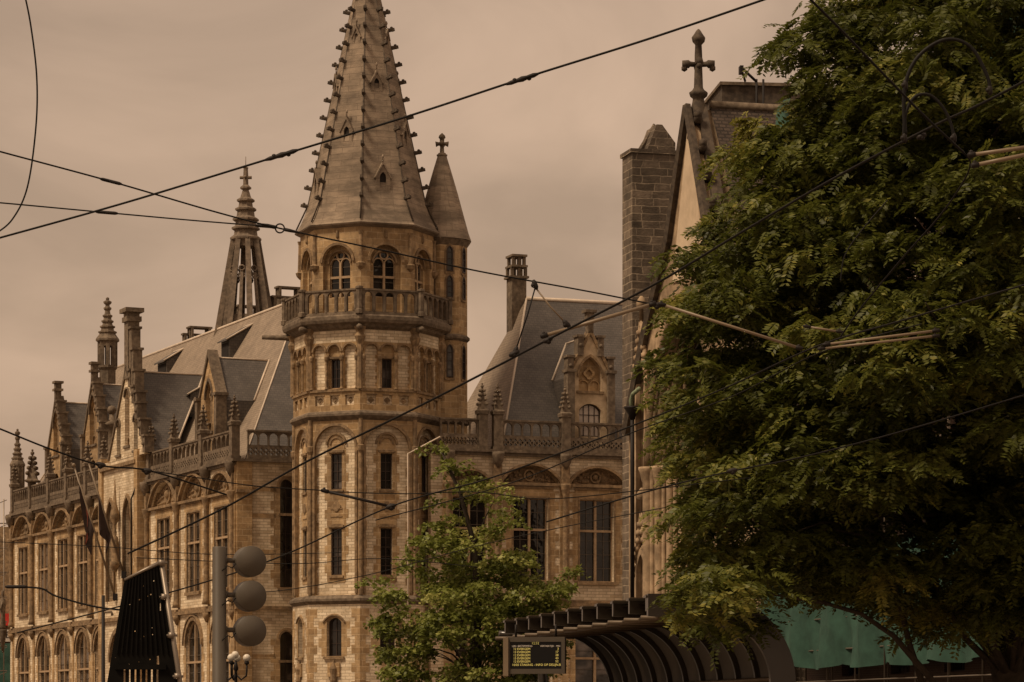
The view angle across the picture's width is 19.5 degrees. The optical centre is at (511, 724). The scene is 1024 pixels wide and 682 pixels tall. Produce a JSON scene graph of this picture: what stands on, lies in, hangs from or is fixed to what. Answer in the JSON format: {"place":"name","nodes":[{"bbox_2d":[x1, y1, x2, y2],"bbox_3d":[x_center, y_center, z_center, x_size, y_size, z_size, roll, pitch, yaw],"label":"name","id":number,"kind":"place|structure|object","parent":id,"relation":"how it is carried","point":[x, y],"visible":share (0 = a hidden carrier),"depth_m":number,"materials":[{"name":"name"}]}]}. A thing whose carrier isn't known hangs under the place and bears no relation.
{"place":"outdoors","nodes":[
{"label":"outdoors","id":0,"kind":"place"},
{"bbox_2d":[0,499,6,681],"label":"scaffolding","id":1,"kind":"object","parent":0,"point":[3,572],"visible":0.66,"depth_m":230.96,"materials":[{"name":"metal"}]},
{"bbox_2d":[0,527,9,681],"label":"shop building","id":2,"kind":"structure","parent":0,"point":[7,640],"depth_m":232.00,"materials":[{"name":"stone"}]},
{"bbox_2d":[0,0,37,230],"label":"overhead wire","id":3,"kind":"object","parent":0,"point":[5,226],"visible":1,"depth_m":22.00,"materials":[{"name":"black metal"}]},
{"bbox_2d":[5,585,118,610],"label":"overhead wire","id":4,"kind":"object","parent":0,"point":[18,586],"visible":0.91,"depth_m":47.99,"materials":[{"name":"metal"}]},
{"bbox_2d":[0,428,226,494],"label":"overhead wire","id":5,"kind":"object","parent":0,"point":[101,465],"visible":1,"depth_m":37.03,"materials":[{"name":"metal"}]},
{"bbox_2d":[0,202,275,227],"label":"overhead wire","id":6,"kind":"object","parent":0,"point":[117,213],"visible":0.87,"depth_m":35.22,"materials":[{"name":"metal"}]},
{"bbox_2d":[5,542,340,554],"bbox_3d":[-6.017,-3.081,52.000,6.092,0.240,0.013,0,0,0],"label":"overhead wire","id":7,"kind":"object","parent":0,"point":[159,551],"visible":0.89,"depth_m":51.99,"materials":[{"name":"black metal"}]},
{"bbox_2d":[156,471,322,490],"bbox_3d":[-3.584,-3.186,39.008,2.884,0.114,0.036,0,0,-44],"label":"overhead wire","id":8,"kind":"object","parent":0,"point":[240,484],"visible":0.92,"depth_m":39.05,"materials":[{"name":"black metal"}]},
{"bbox_2d":[137,557,477,567],"bbox_3d":[-3.428,-2.721,50.000,5.715,0.171,0.014,0,0,0],"label":"overhead wire","id":9,"kind":"object","parent":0,"point":[319,562],"visible":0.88,"depth_m":49.99,"materials":[{"name":"black metal"}]},
{"bbox_2d":[0,151,660,308],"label":"overhead wire","id":10,"kind":"object","parent":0,"point":[262,224],"visible":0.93,"depth_m":35.77,"materials":[{"name":"metal"}]},
{"bbox_2d":[321,487,394,508],"bbox_3d":[-2.268,-3.339,44.000,1.102,0.327,0.063,0,0,0],"label":"bracket arm","id":11,"kind":"object","parent":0,"point":[325,490],"visible":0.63,"depth_m":43.98},
{"bbox_2d":[0,0,764,238],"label":"overhead wire","id":12,"kind":"object","parent":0,"point":[529,77],"visible":1,"depth_m":25.99,"materials":[{"name":"metal"}]},
{"bbox_2d":[0,0,928,526],"label":"sky","id":13,"kind":"structure","parent":0,"point":[153,96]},
{"bbox_2d":[266,507,665,591],"bbox_3d":[-1.227,-2.768,48.034,8.258,1.179,0.091,0,0,29],"label":"overhead wire","id":14,"kind":"object","parent":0,"point":[466,548],"visible":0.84,"depth_m":47.79,"materials":[{"name":"black metal"}]},
{"bbox_2d":[17,284,1023,632],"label":"overhead wire","id":15,"kind":"object","parent":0,"point":[391,506],"visible":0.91,"depth_m":39.28,"materials":[{"name":"metal"}]},
{"bbox_2d":[513,280,537,353],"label":"overhead wire","id":16,"kind":"object","parent":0,"point":[534,284],"visible":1,"depth_m":36.99,"materials":[{"name":"metal"}]},
{"bbox_2d":[537,289,570,327],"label":"overhead wire","id":17,"kind":"object","parent":16,"relation":"attached to","point":[566,323],"visible":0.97,"depth_m":36.99,"materials":[{"name":"metal"}]},
{"bbox_2d":[333,477,750,498],"bbox_3d":[0.365,-3.489,44.000,6.312,0.329,0.015,0,0,0],"label":"overhead wire","id":18,"kind":"object","parent":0,"point":[541,498],"visible":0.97,"depth_m":43.99,"materials":[{"name":"black metal"}]},
{"bbox_2d":[127,80,1023,553],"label":"overhead wire","id":19,"kind":"object","parent":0,"point":[549,340],"visible":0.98,"depth_m":35.70,"materials":[{"name":"metal"}]},
{"bbox_2d":[540,300,656,338],"bbox_3d":[1.084,-5.092,37.500,1.468,0.493,0.070,0,0,0],"label":"bracket arm","id":20,"kind":"object","parent":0,"point":[651,303],"visible":0.99,"depth_m":37.48},
{"bbox_2d":[375,323,921,520],"bbox_3d":[1.747,-4.297,43.586,10.360,2.165,0.249,0,0,43],"label":"overhead wire","id":21,"kind":"object","parent":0,"point":[647,426],"visible":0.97,"depth_m":43.53,"materials":[{"name":"black metal"}]},
{"bbox_2d":[620,29,805,681],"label":"church","id":22,"kind":"structure","parent":0,"point":[665,202],"depth_m":115.95,"materials":[{"name":"stone"}]},
{"bbox_2d":[658,301,802,350],"bbox_3d":[2.634,-4.811,36.000,1.757,0.609,0.055,0,0,0],"label":"bracket arm","id":23,"kind":"object","parent":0,"point":[664,305],"visible":1,"depth_m":35.98},
{"bbox_2d":[546,395,1023,522],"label":"overhead wire","id":24,"kind":"object","parent":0,"point":[731,471],"visible":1,"depth_m":29.99,"materials":[{"name":"metal"}]},
{"bbox_2d":[803,324,842,333],"bbox_3d":[3.437,-4.378,33.000,0.446,0.110,0.036,0,0,0],"label":"bracket arm","id":25,"kind":"object","parent":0,"point":[819,328],"visible":0.98,"depth_m":32.99},
{"bbox_2d":[840,200,887,280],"bbox_3d":[3.888,-5.353,33.000,0.530,0.901,0.014,0,0,0],"label":"overhead wire","id":26,"kind":"object","parent":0,"point":[857,236],"visible":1,"depth_m":32.99,"materials":[{"name":"black metal"}]},
{"bbox_2d":[817,333,939,350],"bbox_3d":[4.050,-4.234,33.000,1.351,0.198,0.042,0,0,0],"label":"bracket arm","id":27,"kind":"object","parent":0,"point":[934,335],"visible":1,"depth_m":32.99},
{"bbox_2d":[822,328,939,346],"bbox_3d":[4.078,-4.286,33.000,1.295,0.212,0.045,0,0,0],"label":"bracket arm","id":28,"kind":"object","parent":27,"relation":"on","point":[934,330],"visible":1,"depth_m":32.99},
{"bbox_2d":[810,0,964,153],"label":"overhead wire","id":29,"kind":"object","parent":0,"point":[891,81],"visible":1,"depth_m":29.53,"materials":[{"name":"black metal"}]},
{"bbox_2d":[901,37,992,133],"bbox_3d":[4.367,-6.419,30.000,0.921,0.977,0.055,0,0,0],"label":"feeder loop","id":30,"kind":"object","parent":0,"point":[904,85],"visible":0.99,"depth_m":29.98,"materials":[{"name":"metal"}]},
{"bbox_2d":[900,92,956,142],"bbox_3d":[4.183,-6.100,30.000,0.569,0.510,0.055,0,0,0],"label":"feeder loop","id":31,"kind":"object","parent":30,"relation":"attached to","point":[903,137],"visible":0.99,"depth_m":29.99,"materials":[{"name":"metal"}]},
{"bbox_2d":[967,146,1023,157],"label":"bracket arm","id":32,"kind":"object","parent":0,"point":[971,154],"visible":1,"depth_m":29.98},
{"bbox_2d":[840,153,970,336],"bbox_3d":[4.103,-4.952,31.035,0.173,1.596,2.260,0,0,-27],"label":"overhead wire","id":33,"kind":"object","parent":32,"relation":"attached to","point":[914,244],"visible":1,"depth_m":30.98,"materials":[{"name":"black metal"}]},
{"bbox_2d":[971,153,1023,168],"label":"bracket arm","id":34,"kind":"object","parent":32,"relation":"hanging from","point":[974,164],"visible":1,"depth_m":29.98},
{"label":"ground","id":35,"kind":"structure","parent":0,"visible":0},
{"bbox_2d":[107,559,182,681],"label":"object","id":36,"kind":"object","parent":35,"relation":"on","point":[144,617],"visible":1,"depth_m":31.00,"materials":[{"name":"metal"}]},
{"bbox_2d":[212,546,266,681],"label":"signal post","id":37,"kind":"object","parent":35,"relation":"on","point":[249,596],"visible":1,"depth_m":29.98,"materials":[{"name":"grey metal"}]},
{"bbox_2d":[0,0,621,681],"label":"post office","id":38,"kind":"structure","parent":35,"relation":"on","point":[344,342],"depth_m":158.66,"materials":[{"name":"beige stone"}]},
{"bbox_2d":[20,547,26,613],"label":"window","id":39,"kind":"structure","parent":38,"relation":"in","point":[23,573],"depth_m":202.08,"materials":[{"name":"glass"}]},
{"bbox_2d":[19,639,28,681],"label":"window","id":40,"kind":"structure","parent":38,"relation":"in","point":[24,672],"depth_m":202.11,"materials":[{"name":"glass"}]},
{"bbox_2d":[39,543,46,611],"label":"window","id":41,"kind":"structure","parent":38,"relation":"in","point":[43,569],"depth_m":197.62,"materials":[{"name":"glass"}]},
{"bbox_2d":[39,637,48,681],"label":"window","id":42,"kind":"structure","parent":38,"relation":"in","point":[44,671],"depth_m":197.47,"materials":[{"name":"glass"}]},
{"bbox_2d":[59,539,66,608],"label":"window","id":43,"kind":"structure","parent":38,"relation":"in","point":[63,548],"depth_m":193.13,"materials":[{"name":"glass"}]},
{"bbox_2d":[59,636,68,681],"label":"window","id":44,"kind":"structure","parent":38,"relation":"in","point":[64,656],"depth_m":193.09,"materials":[{"name":"glass"}]},
{"bbox_2d":[78,535,86,605],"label":"window","id":45,"kind":"structure","parent":38,"relation":"in","point":[83,549],"depth_m":188.94,"materials":[{"name":"glass"}]},
{"bbox_2d":[78,633,88,681],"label":"window","id":46,"kind":"structure","parent":38,"relation":"in","point":[83,668],"depth_m":189.45,"materials":[{"name":"glass"}]},
{"bbox_2d":[72,463,116,599],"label":"flagpole","id":47,"kind":"object","parent":38,"relation":"attached to","point":[90,531],"visible":0.98,"depth_m":179.91,"materials":[{"name":"metal"}]},
{"bbox_2d":[96,648,97,681],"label":"window","id":48,"kind":"structure","parent":38,"relation":"in","point":[97,648],"depth_m":186.55,"materials":[{"name":"glass"}]},
{"bbox_2d":[86,458,125,577],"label":"flagpole","id":49,"kind":"object","parent":38,"relation":"attached to","point":[105,532],"visible":0.93,"depth_m":178.35,"materials":[{"name":"metal"}]},
{"bbox_2d":[128,513,129,575],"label":"window","id":50,"kind":"structure","parent":38,"relation":"in","point":[129,513],"depth_m":179.14,"materials":[{"name":"glass"}]},
{"bbox_2d":[158,518,168,591],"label":"window","id":51,"kind":"structure","parent":38,"relation":"in","point":[164,523],"depth_m":173.55,"materials":[{"name":"glass"}]},
{"bbox_2d":[188,512,198,591],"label":"window","id":52,"kind":"structure","parent":38,"relation":"in","point":[193,543],"depth_m":168.58,"materials":[{"name":"glass"}]},
{"bbox_2d":[187,622,201,681],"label":"window","id":53,"kind":"structure","parent":38,"relation":"in","point":[195,653],"depth_m":169.05,"materials":[{"name":"glass"}]},
{"bbox_2d":[215,506,227,586],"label":"window","id":54,"kind":"structure","parent":38,"relation":"in","point":[222,516],"depth_m":164.03,"materials":[{"name":"glass"}]},
{"bbox_2d":[226,634,228,681],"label":"window","id":55,"kind":"structure","parent":38,"relation":"in","point":[227,643],"depth_m":163.83,"materials":[{"name":"glass"}]},
{"bbox_2d":[280,480,291,586],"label":"window","id":56,"kind":"structure","parent":38,"relation":"in","point":[285,494],"depth_m":163.07,"materials":[{"name":"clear glass"}]},
{"bbox_2d":[280,632,292,681],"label":"window","id":57,"kind":"structure","parent":38,"relation":"in","point":[286,646],"depth_m":163.09,"materials":[{"name":"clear glass"}]},
{"bbox_2d":[305,531,306,576],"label":"window","id":58,"kind":"structure","parent":38,"relation":"in","point":[305,531],"depth_m":156.63,"materials":[{"name":"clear glass"}]},
{"bbox_2d":[305,457,306,491],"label":"window","id":59,"kind":"structure","parent":38,"relation":"in","point":[305,457],"depth_m":156.63,"materials":[{"name":"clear glass"}]},
{"bbox_2d":[310,265,311,302],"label":"window","id":60,"kind":"structure","parent":38,"relation":"in","point":[310,265],"depth_m":157.02,"materials":[{"name":"glass"}]},
{"bbox_2d":[329,618,340,655],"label":"window","id":61,"kind":"structure","parent":38,"relation":"in","point":[335,624],"depth_m":154.55,"materials":[{"name":"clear glass"}]},
{"bbox_2d":[332,359,339,388],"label":"window","id":62,"kind":"structure","parent":38,"relation":"in","point":[335,363],"depth_m":154.47,"materials":[{"name":"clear glass"}]},
{"bbox_2d":[332,528,341,574],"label":"window","id":63,"kind":"structure","parent":38,"relation":"in","point":[337,536],"depth_m":154.55,"materials":[{"name":"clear glass"}]},
{"bbox_2d":[332,453,341,489],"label":"window","id":64,"kind":"structure","parent":38,"relation":"in","point":[336,458],"depth_m":154.55,"materials":[{"name":"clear glass"}]},
{"bbox_2d":[330,252,349,297],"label":"window","id":65,"kind":"structure","parent":38,"relation":"in","point":[340,264],"depth_m":154.89,"materials":[{"name":"glass"}]},
{"bbox_2d":[373,252,394,297],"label":"window","id":66,"kind":"structure","parent":38,"relation":"in","point":[383,264],"depth_m":154.81,"materials":[{"name":"glass"}]},
{"bbox_2d":[381,528,391,574],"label":"window","id":67,"kind":"structure","parent":38,"relation":"in","point":[386,533],"depth_m":154.47,"materials":[{"name":"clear glass"}]},
{"bbox_2d":[381,453,391,488],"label":"window","id":68,"kind":"structure","parent":38,"relation":"in","point":[386,459],"depth_m":154.47,"materials":[{"name":"black glass"}]},
{"bbox_2d":[382,359,390,387],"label":"window","id":69,"kind":"structure","parent":38,"relation":"in","point":[386,363],"depth_m":154.36,"materials":[{"name":"black glass"}]},
{"bbox_2d":[380,618,393,652],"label":"window","id":70,"kind":"structure","parent":38,"relation":"in","point":[389,641],"depth_m":154.36,"materials":[{"name":"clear glass"}]},
{"bbox_2d":[415,259,421,290],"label":"window","id":71,"kind":"structure","parent":38,"relation":"in","point":[418,267],"depth_m":156.41,"materials":[{"name":"glass"}]},
{"bbox_2d":[422,456,424,491],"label":"window","id":72,"kind":"structure","parent":38,"relation":"in","point":[423,458],"depth_m":156.33,"materials":[{"name":"black glass"}]},
{"bbox_2d":[446,275,452,297],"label":"window","id":73,"kind":"structure","parent":38,"relation":"in","point":[449,282],"depth_m":157.63,"materials":[{"name":"black glass"}]},
{"bbox_2d":[446,246,452,270],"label":"window","id":74,"kind":"structure","parent":38,"relation":"in","point":[449,253],"depth_m":157.63,"materials":[{"name":"black glass"}]},
{"bbox_2d":[446,344,452,376],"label":"window","id":75,"kind":"structure","parent":38,"relation":"in","point":[449,351],"depth_m":157.63,"materials":[{"name":"black glass"}]},
{"bbox_2d":[462,277,465,299],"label":"window","id":76,"kind":"structure","parent":38,"relation":"in","point":[463,281],"depth_m":158.33,"materials":[{"name":"black glass"}]},
{"bbox_2d":[462,248,465,273],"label":"window","id":77,"kind":"structure","parent":38,"relation":"in","point":[463,251],"depth_m":158.33,"materials":[{"name":"black glass"}]},
{"bbox_2d":[462,346,465,378],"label":"window","id":78,"kind":"structure","parent":38,"relation":"in","point":[463,350],"depth_m":158.33,"materials":[{"name":"black glass"}]},
{"bbox_2d":[453,496,485,578],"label":"window","id":79,"kind":"structure","parent":38,"relation":"in","point":[476,513],"depth_m":156.52,"materials":[{"name":"glass"}]},
{"bbox_2d":[456,617,482,681],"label":"window","id":80,"kind":"structure","parent":38,"relation":"in","point":[460,649],"depth_m":156.37,"materials":[{"name":"glass"}]},
{"bbox_2d":[514,498,546,580],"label":"window","id":81,"kind":"structure","parent":38,"relation":"in","point":[533,510],"depth_m":157.67,"materials":[{"name":"glass"}]},
{"bbox_2d":[579,404,599,436],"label":"window","id":82,"kind":"structure","parent":38,"relation":"in","point":[589,413],"depth_m":159.68,"materials":[{"name":"glass"}]},
{"bbox_2d":[575,639,608,681],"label":"window","id":83,"kind":"structure","parent":38,"relation":"in","point":[588,667],"depth_m":158.75,"materials":[{"name":"glass"}]},
{"bbox_2d":[580,500,611,581],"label":"window","id":84,"kind":"structure","parent":38,"relation":"in","point":[595,536],"depth_m":158.83,"materials":[{"name":"glass"}]},
{"bbox_2d":[495,594,795,681],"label":"tram shelter","id":85,"kind":"object","parent":35,"relation":"on","point":[627,640],"visible":0.74,"depth_m":55.98,"materials":[{"name":"brown metal"}]},
{"bbox_2d":[503,624,565,675],"bbox_3d":[0.410,-1.343,53.603,1.109,0.924,0.299,0,0,8],"label":"departure display","id":86,"kind":"object","parent":85,"relation":"hanging from","point":[534,655],"visible":1,"depth_m":53.52,"materials":[{"name":"grey paint"}]},
{"bbox_2d":[625,0,1023,681],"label":"tree","id":87,"kind":"object","parent":35,"relation":"on","point":[815,542],"visible":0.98,"depth_m":47.22,"materials":[{"name":"green plant"}]},
{"label":"road","id":88,"kind":"structure","parent":0,"visible":0},
{"bbox_2d":[101,595,113,681],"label":"wire pole","id":89,"kind":"object","parent":88,"relation":"on","point":[103,643],"visible":0.98,"depth_m":61.97,"materials":[{"name":"metal"}]},
{"bbox_2d":[226,651,250,681],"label":"street lamp","id":90,"kind":"object","parent":88,"relation":"on","point":[234,656],"visible":0.84,"depth_m":89.94,"materials":[{"name":"glass"}]},
{"bbox_2d":[353,440,590,681],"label":"street tree","id":91,"kind":"object","parent":88,"relation":"on","point":[480,613],"visible":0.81,"depth_m":99.26,"materials":[{"name":"green plant"}]},
{"bbox_2d":[798,130,1023,681],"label":"scaffolding","id":92,"kind":"object","parent":88,"relation":"on","point":[949,676],"depth_m":90.75,"materials":[{"name":"metal"}]},
{"bbox_2d":[775,98,790,128],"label":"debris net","id":93,"kind":"object","parent":92,"relation":"attached to","point":[780,118],"visible":0.27,"depth_m":98.71,"materials":[{"name":"teal fabric"}]},
{"bbox_2d":[760,537,982,669],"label":"debris net","id":94,"kind":"object","parent":92,"relation":"attached to","point":[829,637],"visible":0.24,"depth_m":93.95,"materials":[{"name":"green fabric"}]},
{"bbox_2d":[807,122,1023,681],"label":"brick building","id":95,"kind":"structure","parent":88,"relation":"on","point":[932,667],"depth_m":93.28,"materials":[{"name":"brown brick"}]},
{"bbox_2d":[849,665,858,675],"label":"window","id":96,"kind":"structure","parent":95,"relation":"in","point":[851,670],"depth_m":98.09,"materials":[{"name":"black glass"}]},
{"bbox_2d":[898,665,908,673],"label":"window","id":97,"kind":"structure","parent":95,"relation":"in","point":[902,669],"depth_m":93.99,"materials":[{"name":"black glass"}]},
{"bbox_2d":[952,662,964,671],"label":"window","id":98,"kind":"structure","parent":95,"relation":"in","point":[955,666],"depth_m":89.88,"materials":[{"name":"black glass"}]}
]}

